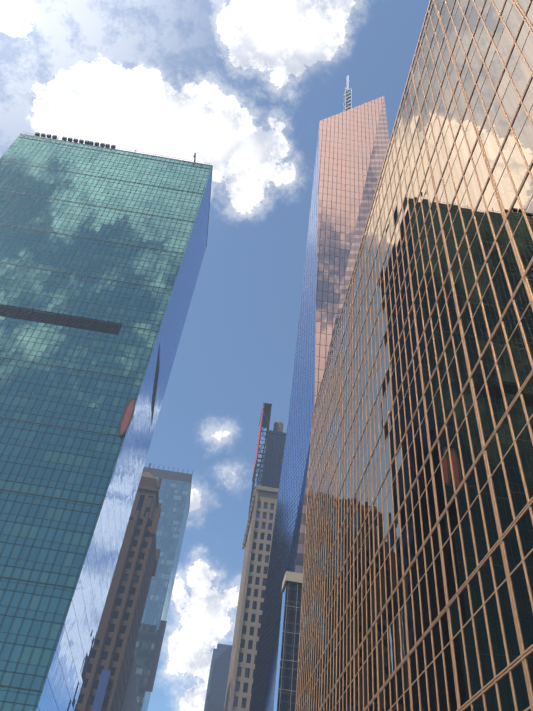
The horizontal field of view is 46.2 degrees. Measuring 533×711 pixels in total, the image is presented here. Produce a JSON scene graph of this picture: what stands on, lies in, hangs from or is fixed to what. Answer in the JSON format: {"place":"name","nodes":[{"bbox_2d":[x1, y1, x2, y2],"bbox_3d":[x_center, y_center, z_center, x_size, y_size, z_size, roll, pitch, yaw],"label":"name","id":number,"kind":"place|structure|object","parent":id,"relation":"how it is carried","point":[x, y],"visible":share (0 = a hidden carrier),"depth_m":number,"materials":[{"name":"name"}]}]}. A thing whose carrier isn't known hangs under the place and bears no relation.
{"place":"outdoors","nodes":[
{"label":"outdoors","id":0,"kind":"place"},
{"bbox_2d":[120,655,136,710],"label":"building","id":1,"kind":"structure","parent":0,"point":[129,701],"depth_m":217.98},
{"bbox_2d":[133,463,192,710],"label":"teal tower","id":2,"kind":"structure","parent":0,"point":[174,502],"depth_m":340.02,"materials":[{"name":"teal glass"}]},
{"bbox_2d":[146,620,166,691],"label":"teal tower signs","id":3,"kind":"object","parent":2,"relation":"attached to","point":[155,661],"visible":1,"depth_m":303.57,"materials":[{"name":"teal glass"}]},
{"bbox_2d":[0,0,429,710],"label":"sky","id":4,"kind":"structure","parent":0,"point":[246,87],"materials":[{"name":"blue"}]},
{"bbox_2d":[224,485,278,710],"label":"beige tower","id":5,"kind":"structure","parent":0,"point":[257,540],"depth_m":204.85,"materials":[{"name":"stone"}]},
{"bbox_2d":[248,403,271,514],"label":"sign support frame","id":6,"kind":"object","parent":5,"relation":"on","point":[266,415],"visible":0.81,"depth_m":251.09,"materials":[{"name":"grey metal"}]},
{"bbox_2d":[252,404,263,481],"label":"sign","id":7,"kind":"object","parent":6,"relation":"attached to","point":[257,447],"visible":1,"depth_m":253.69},
{"bbox_2d":[256,430,285,488],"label":"tower","id":8,"kind":"structure","parent":0,"point":[275,444],"depth_m":244.96,"materials":[{"name":"glass"}]},
{"bbox_2d":[273,418,283,431],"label":"roof tank","id":9,"kind":"object","parent":8,"relation":"on","point":[278,426],"visible":0.6,"depth_m":261.60,"materials":[{"name":"grey metal"}]},
{"bbox_2d":[296,0,532,710],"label":"skyscraper","id":10,"kind":"structure","parent":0,"point":[516,165],"depth_m":33.95,"materials":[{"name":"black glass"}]},
{"bbox_2d":[295,0,532,710],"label":"window frames","id":11,"kind":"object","parent":10,"relation":"attached to","point":[523,655],"visible":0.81,"depth_m":37.19,"materials":[{"name":"brown metal"}]},
{"label":"ground","id":12,"kind":"structure","parent":0,"visible":0},
{"bbox_2d":[0,134,211,710],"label":"skyscraper","id":13,"kind":"structure","parent":12,"relation":"on","point":[63,680],"depth_m":140.70,"materials":[{"name":"teal glass"}]},
{"bbox_2d":[0,304,159,420],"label":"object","id":14,"kind":"object","parent":13,"relation":"attached to","point":[83,322],"visible":0.9,"depth_m":148.22,"materials":[{"name":"black metal"}]},
{"bbox_2d":[0,132,211,710],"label":"window frames","id":15,"kind":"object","parent":13,"relation":"attached to","point":[73,348],"visible":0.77,"depth_m":148.92,"materials":[{"name":"teal metal"}]},
{"bbox_2d":[0,133,212,691],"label":"green tower belts","id":16,"kind":"object","parent":13,"relation":"attached to","point":[86,319],"visible":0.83,"depth_m":160.80,"materials":[{"name":"grey"}]},
{"bbox_2d":[35,132,195,161],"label":"green tower roof lights","id":17,"kind":"object","parent":13,"relation":"on","point":[76,140],"visible":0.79,"depth_m":208.01},
{"bbox_2d":[118,397,134,435],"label":"sign","id":18,"kind":"object","parent":13,"relation":"attached to","point":[126,416],"visible":1,"depth_m":130.14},
{"bbox_2d":[75,463,161,710],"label":"gothic tower","id":19,"kind":"structure","parent":12,"relation":"on","point":[113,648],"depth_m":197.62,"materials":[{"name":"stone"}]},
{"bbox_2d":[91,670,110,710],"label":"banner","id":20,"kind":"object","parent":19,"relation":"attached to","point":[101,691],"visible":1,"depth_m":175.27,"materials":[{"name":"blue"}]},
{"bbox_2d":[204,643,231,710],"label":"building","id":21,"kind":"structure","parent":12,"relation":"on","point":[217,680],"depth_m":372.16,"materials":[{"name":"grey glass"}]},
{"bbox_2d":[249,96,388,710],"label":"skyscraper","id":22,"kind":"structure","parent":12,"relation":"on","point":[352,146],"depth_m":168.89,"materials":[{"name":"pink glass"}]},
{"bbox_2d":[343,75,351,111],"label":"antenna mast","id":23,"kind":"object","parent":22,"relation":"on","point":[348,100],"depth_m":327.74,"materials":[{"name":"silver metal"}]},
{"bbox_3d":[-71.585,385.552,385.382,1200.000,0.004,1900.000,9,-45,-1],"label":"road","id":24,"kind":"structure","parent":0,"visible":0},
{"bbox_2d":[273,571,302,710],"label":"building","id":25,"kind":"structure","parent":24,"relation":"on","point":[286,678],"depth_m":93.09,"materials":[{"name":"blue glass"}]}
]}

